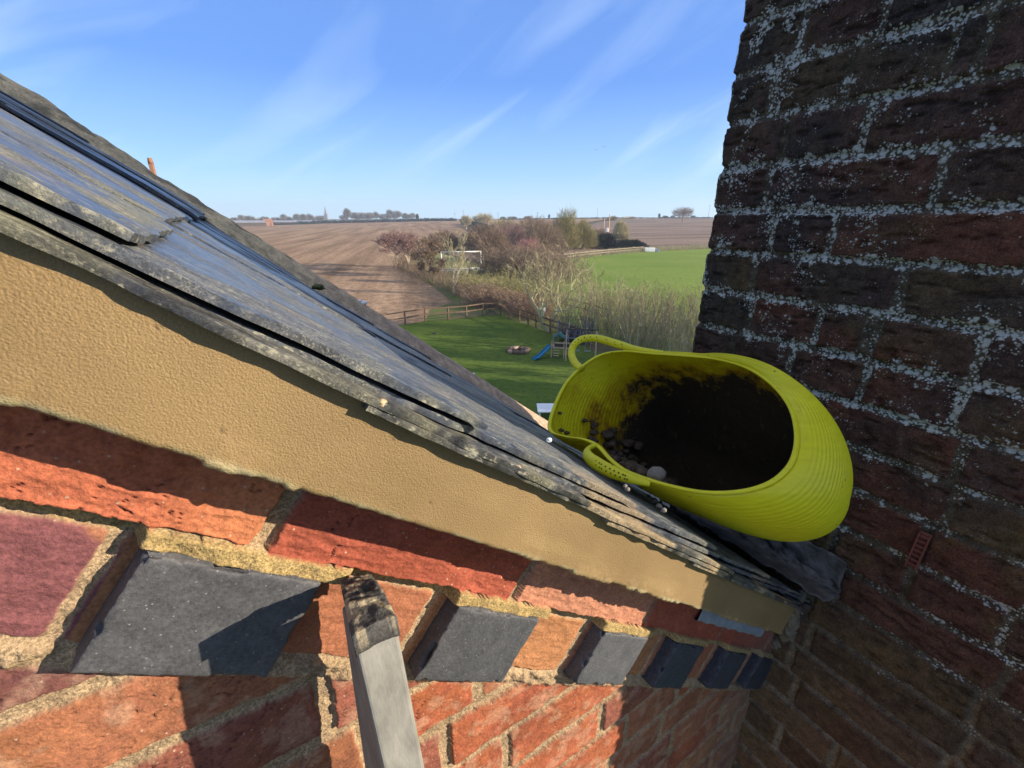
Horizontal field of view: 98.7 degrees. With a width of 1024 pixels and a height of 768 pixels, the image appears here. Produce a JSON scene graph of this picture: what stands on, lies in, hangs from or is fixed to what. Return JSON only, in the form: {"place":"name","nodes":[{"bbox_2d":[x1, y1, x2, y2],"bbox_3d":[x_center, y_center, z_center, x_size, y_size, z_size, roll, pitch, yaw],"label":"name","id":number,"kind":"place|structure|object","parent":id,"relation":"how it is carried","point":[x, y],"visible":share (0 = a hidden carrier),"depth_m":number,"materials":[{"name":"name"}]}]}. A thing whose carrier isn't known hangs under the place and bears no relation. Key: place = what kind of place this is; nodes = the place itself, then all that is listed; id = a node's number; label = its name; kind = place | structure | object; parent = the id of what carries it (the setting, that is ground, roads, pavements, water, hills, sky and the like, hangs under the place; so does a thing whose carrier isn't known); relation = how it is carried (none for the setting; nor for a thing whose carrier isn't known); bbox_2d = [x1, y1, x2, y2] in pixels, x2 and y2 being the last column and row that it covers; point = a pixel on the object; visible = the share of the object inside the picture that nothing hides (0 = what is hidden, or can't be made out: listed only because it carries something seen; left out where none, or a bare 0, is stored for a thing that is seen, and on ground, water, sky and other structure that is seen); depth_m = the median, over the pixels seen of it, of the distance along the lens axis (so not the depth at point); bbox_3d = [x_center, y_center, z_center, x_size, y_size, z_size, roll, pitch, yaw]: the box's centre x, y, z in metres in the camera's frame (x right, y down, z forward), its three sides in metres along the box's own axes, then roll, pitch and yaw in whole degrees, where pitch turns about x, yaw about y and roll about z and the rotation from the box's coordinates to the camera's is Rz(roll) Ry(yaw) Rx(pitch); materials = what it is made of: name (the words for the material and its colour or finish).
{"place":"outdoors","nodes":[
{"label":"outdoors","id":0,"kind":"place"},
{"bbox_2d":[0,0,745,218],"label":"sky","id":1,"kind":"structure","parent":0,"point":[454,109],"materials":[{"name":"blue"}]},
{"bbox_2d":[242,218,619,324],"bbox_3d":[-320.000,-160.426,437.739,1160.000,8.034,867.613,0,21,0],"label":"ploughed field","id":2,"kind":"structure","parent":0,"point":[350,259],"depth_m":96.07,"materials":[{"name":"soil"}]},
{"bbox_2d":[241,215,254,219],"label":"skyline tree","id":3,"kind":"object","parent":2,"relation":"on","point":[247,218],"visible":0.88,"depth_m":624.66,"materials":[{"name":"grey plant"}]},
{"bbox_2d":[232,220,266,226],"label":"barn","id":4,"kind":"structure","parent":2,"relation":"on","point":[240,223],"depth_m":406.40,"materials":[{"name":"grey metal"}]},
{"bbox_2d":[262,219,273,225],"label":"farmhouse","id":5,"kind":"object","parent":2,"relation":"on","point":[269,222],"visible":0.72,"depth_m":431.14,"materials":[{"name":"orange brick"}]},
{"bbox_2d":[282,216,294,219],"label":"skyline tree","id":6,"kind":"object","parent":2,"relation":"on","point":[287,218],"visible":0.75,"depth_m":643.18,"materials":[{"name":"grey plant"}]},
{"bbox_2d":[273,220,311,222],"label":"barn","id":7,"kind":"structure","parent":2,"relation":"on","point":[284,221],"depth_m":520.96,"materials":[{"name":"white metal"}]},
{"bbox_2d":[293,213,299,219],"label":"skyline tree","id":8,"kind":"object","parent":2,"relation":"on","point":[295,216],"visible":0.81,"depth_m":680.99,"materials":[{"name":"grey plant"}]},
{"bbox_2d":[273,222,321,224],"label":"hedge","id":9,"kind":"object","parent":2,"relation":"on","point":[296,223],"visible":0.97,"depth_m":490.60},
{"bbox_2d":[298,213,307,219],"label":"skyline tree","id":10,"kind":"object","parent":2,"relation":"on","point":[303,217],"visible":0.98,"depth_m":662.10,"materials":[{"name":"grey plant"}]},
{"bbox_2d":[307,213,314,219],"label":"skyline tree","id":11,"kind":"object","parent":2,"relation":"on","point":[309,216],"visible":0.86,"depth_m":751.78,"materials":[{"name":"grey plant"}]},
{"bbox_2d":[343,208,351,218],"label":"skyline tree","id":12,"kind":"object","parent":2,"relation":"on","point":[346,212],"visible":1,"depth_m":688.44,"materials":[{"name":"grey plant"}]},
{"bbox_2d":[354,211,364,218],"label":"skyline tree","id":13,"kind":"object","parent":2,"relation":"on","point":[358,215],"visible":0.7,"depth_m":697.56,"materials":[{"name":"grey plant"}]},
{"bbox_2d":[361,213,374,218],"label":"skyline tree","id":14,"kind":"object","parent":2,"relation":"on","point":[367,215],"visible":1,"depth_m":675.85,"materials":[{"name":"grey plant"}]},
{"bbox_2d":[297,217,456,223],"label":"hedge","id":15,"kind":"object","parent":2,"relation":"on","point":[385,220],"visible":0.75,"depth_m":528.04,"materials":[{"name":"green plant"}]},
{"bbox_2d":[373,211,380,218],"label":"skyline tree","id":16,"kind":"object","parent":2,"relation":"on","point":[376,214],"visible":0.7,"depth_m":773.25,"materials":[{"name":"grey plant"}]},
{"bbox_2d":[381,213,392,218],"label":"skyline tree","id":17,"kind":"object","parent":2,"relation":"on","point":[385,216],"visible":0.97,"depth_m":745.60,"materials":[{"name":"grey plant"}]},
{"bbox_2d":[392,210,402,218],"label":"skyline tree","id":18,"kind":"object","parent":2,"relation":"on","point":[397,214],"visible":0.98,"depth_m":780.74,"materials":[{"name":"grey plant"}]},
{"bbox_2d":[459,214,472,229],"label":"skyline tree","id":19,"kind":"object","parent":2,"relation":"on","point":[465,220],"visible":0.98,"depth_m":278.62,"materials":[{"name":"plant"}]},
{"bbox_2d":[459,220,496,230],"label":"hedge","id":20,"kind":"object","parent":2,"relation":"on","point":[473,223],"visible":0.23,"depth_m":295.89,"materials":[{"name":"plant"}]},
{"bbox_2d":[471,212,492,223],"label":"skyline tree","id":21,"kind":"object","parent":2,"relation":"on","point":[481,218],"visible":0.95,"depth_m":305.94,"materials":[{"name":"plant"}]},
{"bbox_2d":[398,267,490,320],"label":"grass verge","id":22,"kind":"object","parent":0,"point":[448,294],"depth_m":41.14,"materials":[{"name":"green plant"}]},
{"bbox_2d":[371,232,416,262],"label":"bare tree","id":23,"kind":"object","parent":22,"relation":"on","point":[386,241],"visible":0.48,"depth_m":74.93,"materials":[{"name":"brown plant"}]},
{"bbox_2d":[388,230,420,270],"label":"bare tree","id":24,"kind":"object","parent":22,"relation":"on","point":[403,239],"visible":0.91,"depth_m":68.94,"materials":[{"name":"brown plant"}]},
{"bbox_2d":[416,256,446,282],"bbox_3d":[-10.616,-15.088,57.943,4.529,3.659,2.628,5,21,12],"label":"bare tree","id":25,"kind":"object","parent":22,"relation":"on","point":[442,261],"visible":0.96,"depth_m":57.30,"materials":[{"name":"brown plant"}]},
{"bbox_2d":[387,254,506,307],"bbox_3d":[-10.718,-15.459,59.324,6.246,3.196,46.313,-9,23,-23],"label":"scrub hedge","id":26,"kind":"object","parent":22,"relation":"on","point":[414,270],"visible":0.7,"depth_m":56.04,"materials":[{"name":"brown plant"}]},
{"bbox_2d":[435,230,471,294],"bbox_3d":[-6.263,-13.242,48.151,3.455,7.020,3.207,4,21,12],"label":"bare tree","id":27,"kind":"object","parent":22,"relation":"on","point":[460,258],"visible":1,"depth_m":47.76,"materials":[{"name":"beige plant"}]},
{"bbox_2d":[398,315,601,420],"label":"lawn","id":28,"kind":"structure","parent":0,"point":[478,345],"depth_m":27.80,"materials":[{"name":"green plant"}]},
{"bbox_2d":[381,302,499,324],"bbox_3d":[-8.378,-5.316,35.343,16.527,1.266,1.875,-8,22,-20],"label":"rail fence","id":29,"kind":"object","parent":28,"relation":"on","point":[447,312],"visible":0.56,"depth_m":36.57,"materials":[{"name":"brown wood"}]},
{"bbox_2d":[506,346,529,354],"bbox_3d":[0.330,-2.166,28.142,1.562,0.280,1.366,7,22,19],"label":"log ring","id":30,"kind":"object","parent":28,"relation":"on","point":[514,350],"visible":0.98,"depth_m":27.84,"materials":[{"name":"brown wood"}]},
{"bbox_2d":[537,403,553,415],"bbox_3d":[1.821,1.217,18.814,1.500,0.475,0.900,0,21,0],"label":"garden table","id":31,"kind":"object","parent":28,"relation":"on","point":[544,407],"visible":0.4,"depth_m":18.72,"materials":[{"name":"white paint"}]},
{"bbox_2d":[499,302,595,348],"bbox_3d":[2.163,-4.618,33.487,0.354,1.266,13.124,-12,24,-28],"label":"rail fence","id":32,"kind":"object","parent":28,"relation":"on","point":[527,317],"visible":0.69,"depth_m":34.06,"materials":[{"name":"brown wood"}]},
{"bbox_2d":[532,331,569,359],"bbox_3d":[2.272,-2.341,26.818,2.302,1.499,1.200,-4,21,-11],"label":"climbing frame","id":33,"kind":"object","parent":28,"relation":"on","point":[559,345],"visible":0.97,"depth_m":26.66,"materials":[{"name":"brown wood"}]},
{"bbox_2d":[558,316,593,344],"bbox_3d":[4.396,-3.712,30.433,2.431,1.520,2.369,0,21,0],"label":"trampoline","id":34,"kind":"object","parent":28,"relation":"on","point":[571,336],"visible":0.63,"depth_m":30.21,"materials":[{"name":"blue plastic"}]},
{"bbox_2d":[565,328,598,360],"bbox_3d":[4.177,-2.427,26.598,2.000,1.839,1.338,3,21,7],"label":"swing frame","id":35,"kind":"object","parent":28,"relation":"on","point":[567,329],"visible":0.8,"depth_m":26.38,"materials":[{"name":"brown wood"}]},
{"bbox_2d":[293,219,709,352],"bbox_3d":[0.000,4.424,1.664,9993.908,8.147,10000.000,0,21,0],"label":"ground","id":36,"kind":"structure","parent":0,"point":[602,348],"depth_m":31.21,"materials":[{"name":"green plant"}]},
{"bbox_2d":[315,208,328,220],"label":"church","id":37,"kind":"structure","parent":36,"relation":"on","point":[325,216],"depth_m":1128.01,"materials":[{"name":"stone"}]},
{"bbox_2d":[0,0,1023,767],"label":"brick house","id":38,"kind":"structure","parent":36,"relation":"on","point":[222,474],"depth_m":0.49,"materials":[{"name":"brick"}]},
{"bbox_2d":[147,158,156,174],"bbox_3d":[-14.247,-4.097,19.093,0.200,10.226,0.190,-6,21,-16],"label":"chimney","id":39,"kind":"object","parent":38,"relation":"on","point":[151,165],"visible":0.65,"depth_m":17.34,"materials":[{"name":"orange brick"}]},
{"bbox_2d":[340,574,423,767],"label":"ladder","id":40,"kind":"object","parent":38,"relation":"attached to","point":[387,727],"visible":1,"depth_m":0.26,"materials":[{"name":"metal"}]},
{"bbox_2d":[379,398,386,406],"bbox_3d":[-0.070,0.010,0.236,0.007,0.006,0.006,-13,24,-30],"label":"mortar crumb","id":41,"kind":"object","parent":38,"relation":"on","point":[383,401],"visible":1,"depth_m":0.23,"materials":[{"name":"beige concrete"}]},
{"bbox_2d":[547,334,852,541],"bbox_3d":[0.259,0.110,0.714,0.387,0.335,0.473,-12,24,-30],"label":"rubber tub","id":42,"kind":"object","parent":38,"relation":"on","point":[749,446],"visible":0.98,"depth_m":0.72,"materials":[{"name":"yellow rubber"}]},
{"bbox_2d":[558,412,681,486],"bbox_3d":[0.247,0.157,0.698,0.263,0.176,0.351,-12,24,-30],"label":"rubble","id":43,"kind":"object","parent":42,"relation":"in","point":[631,463],"visible":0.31,"depth_m":0.82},
{"bbox_2d":[647,466,665,480],"bbox_3d":[0.190,0.119,0.581,0.028,0.019,0.022,-12,24,-30],"label":"pebble","id":44,"kind":"object","parent":42,"relation":"in","point":[656,473],"visible":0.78,"depth_m":0.57,"materials":[{"name":"stone"}]},
{"bbox_2d":[904,531,931,570],"bbox_3d":[0.600,0.246,0.650,0.016,0.059,0.015,-12,24,-30],"label":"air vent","id":45,"kind":"object","parent":38,"relation":"attached to","point":[918,548],"depth_m":0.65,"materials":[{"name":"brick"}]},
{"bbox_2d":[503,217,712,219],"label":"hedge","id":46,"kind":"object","parent":36,"relation":"on","point":[606,218],"visible":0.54,"depth_m":588.60,"materials":[{"name":"green plant"}]},
{"bbox_2d":[411,253,594,344],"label":"paddock","id":47,"kind":"structure","parent":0,"point":[512,316],"depth_m":61.56,"materials":[{"name":"green plant"}]},
{"bbox_2d":[402,234,445,265],"bbox_3d":[-12.284,-18.904,64.352,4.906,6.239,6.404,12,24,28],"label":"bare tree","id":48,"kind":"object","parent":47,"relation":"on","point":[428,245],"visible":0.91,"depth_m":63.42,"materials":[{"name":"brown plant"}]},
{"bbox_2d":[440,251,481,270],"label":"football goal","id":49,"kind":"object","parent":47,"relation":"on","point":[457,257],"visible":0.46,"depth_m":72.15,"materials":[{"name":"white paint"}]},
{"bbox_2d":[440,263,570,314],"bbox_3d":[-0.304,-10.655,46.267,10.280,3.395,21.895,-12,24,-30],"label":"scrub hedge","id":50,"kind":"object","parent":47,"relation":"on","point":[507,281],"visible":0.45,"depth_m":46.98,"materials":[{"name":"brown plant"}]},
{"bbox_2d":[455,281,569,320],"bbox_3d":[-0.009,-7.677,39.892,7.120,2.303,12.981,-15,25,-35],"label":"bramble hedge","id":51,"kind":"object","parent":47,"relation":"on","point":[525,303],"visible":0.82,"depth_m":40.03,"materials":[{"name":"brown plant"}]},
{"bbox_2d":[511,236,546,255],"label":"bare bush","id":52,"kind":"object","parent":47,"relation":"on","point":[527,242],"visible":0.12,"depth_m":84.39,"materials":[{"name":"brown plant"}]},
{"bbox_2d":[464,237,595,282],"bbox_3d":[2.539,-18.647,64.183,23.531,5.749,14.663,15,25,34],"label":"scrub hedge","id":53,"kind":"object","parent":47,"relation":"on","point":[495,262],"visible":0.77,"depth_m":62.94,"materials":[{"name":"brown plant"}]},
{"bbox_2d":[505,240,603,331],"bbox_3d":[2.837,-6.999,31.638,6.912,7.082,5.390,0,21,0],"label":"bare tree","id":54,"kind":"object","parent":47,"relation":"on","point":[539,311],"visible":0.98,"depth_m":31.77,"materials":[{"name":"beige plant"}]},
{"bbox_2d":[540,292,608,322],"bbox_3d":[5.407,-6.778,39.028,0.568,1.408,9.639,-12,24,-28],"label":"rail fence","id":55,"kind":"object","parent":47,"relation":"on","point":[577,307],"visible":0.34,"depth_m":38.64,"materials":[{"name":"brown wood"}]},
{"bbox_2d":[441,218,713,260],"bbox_3d":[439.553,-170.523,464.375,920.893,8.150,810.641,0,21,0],"label":"ploughed field","id":56,"kind":"structure","parent":0,"point":[657,232],"depth_m":242.13,"materials":[{"name":"soil"}]},
{"bbox_2d":[426,228,461,249],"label":"bare bush","id":57,"kind":"object","parent":56,"relation":"on","point":[455,242],"visible":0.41,"depth_m":116.96,"materials":[{"name":"brown plant"}]},
{"bbox_2d":[459,222,496,249],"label":"bare bush","id":58,"kind":"object","parent":56,"relation":"on","point":[472,237],"visible":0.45,"depth_m":116.51,"materials":[{"name":"brown plant"}]},
{"bbox_2d":[471,225,513,258],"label":"bare bush","id":59,"kind":"object","parent":56,"relation":"on","point":[495,241],"visible":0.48,"depth_m":88.27,"materials":[{"name":"brown plant"}]},
{"bbox_2d":[488,218,518,236],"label":"bare bush","id":60,"kind":"object","parent":56,"relation":"on","point":[503,221],"visible":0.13,"depth_m":179.28,"materials":[{"name":"brown plant"}]},
{"bbox_2d":[490,220,526,248],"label":"bare bush","id":61,"kind":"object","parent":56,"relation":"on","point":[511,233],"visible":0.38,"depth_m":108.07,"materials":[{"name":"brown plant"}]},
{"bbox_2d":[514,214,550,238],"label":"bare bush","id":62,"kind":"object","parent":56,"relation":"on","point":[527,221],"visible":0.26,"depth_m":170.79,"materials":[{"name":"brown plant"}]},
{"bbox_2d":[523,218,569,252],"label":"bare bush","id":63,"kind":"object","parent":56,"relation":"on","point":[544,237],"visible":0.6,"depth_m":103.04,"materials":[{"name":"brown plant"}]},
{"bbox_2d":[542,205,582,248],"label":"bare bush","id":64,"kind":"object","parent":56,"relation":"on","point":[568,224],"visible":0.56,"depth_m":115.98,"materials":[{"name":"green plant"}]},
{"bbox_2d":[570,217,599,248],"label":"bare bush","id":65,"kind":"object","parent":56,"relation":"on","point":[588,237],"visible":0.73,"depth_m":120.34,"materials":[{"name":"green plant"}]},
{"bbox_2d":[590,228,605,235],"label":"bare bush","id":66,"kind":"object","parent":56,"relation":"on","point":[600,231],"visible":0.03,"depth_m":129.72,"materials":[{"name":"brown plant"}]},
{"bbox_2d":[603,214,609,232],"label":"power pole","id":67,"kind":"object","parent":56,"relation":"on","point":[607,229],"visible":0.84,"depth_m":151.98,"materials":[{"name":"white wood"}]},
{"bbox_2d":[594,232,619,248],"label":"evergreen bush","id":68,"kind":"object","parent":56,"relation":"on","point":[605,239],"visible":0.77,"depth_m":123.83,"materials":[{"name":"green plant"}]},
{"bbox_2d":[608,215,616,220],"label":"skyline tree","id":69,"kind":"object","parent":56,"relation":"on","point":[613,218],"visible":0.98,"depth_m":382.65,"materials":[{"name":"plant"}]},
{"bbox_2d":[611,218,630,245],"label":"bare bush","id":70,"kind":"object","parent":56,"relation":"on","point":[621,228],"visible":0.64,"depth_m":122.69,"materials":[{"name":"green plant"}]},
{"bbox_2d":[613,238,649,249],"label":"evergreen bush","id":71,"kind":"object","parent":56,"relation":"on","point":[627,243],"visible":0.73,"depth_m":118.98,"materials":[{"name":"green plant"}]},
{"bbox_2d":[671,206,693,221],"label":"skyline tree","id":72,"kind":"object","parent":56,"relation":"on","point":[685,212],"visible":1,"depth_m":375.48,"materials":[{"name":"grey plant"}]},
{"bbox_2d":[551,249,710,351],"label":"pasture","id":73,"kind":"structure","parent":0,"point":[687,266],"depth_m":66.99,"materials":[{"name":"green plant"}]},
{"bbox_2d":[477,247,642,263],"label":"rail fence","id":74,"kind":"object","parent":73,"relation":"on","point":[603,252],"visible":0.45,"depth_m":101.74,"materials":[{"name":"brown wood"}]},
{"bbox_2d":[534,266,699,351],"bbox_3d":[9.996,-4.826,28.321,18.941,5.116,8.551,17,27,38],"label":"thicket","id":75,"kind":"object","parent":73,"relation":"on","point":[625,330],"visible":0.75,"depth_m":29.86,"materials":[{"name":"brown plant"}]},
{"bbox_2d":[547,274,703,337],"bbox_3d":[12.032,-6.246,32.882,7.578,4.557,21.341,-19,28,-41],"label":"thicket","id":76,"kind":"object","parent":73,"relation":"on","point":[677,296],"visible":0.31,"depth_m":33.39,"materials":[{"name":"brown plant"}]},
{"bbox_2d":[558,243,708,259],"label":"dry grass","id":77,"kind":"structure","parent":73,"relation":"on","point":[631,249],"depth_m":110.41,"materials":[{"name":"plant"}]},
{"bbox_2d":[644,248,658,251],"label":"water trough","id":78,"kind":"object","parent":73,"relation":"on","point":[653,250],"visible":0.93,"depth_m":111.56,"materials":[{"name":"white paint"}]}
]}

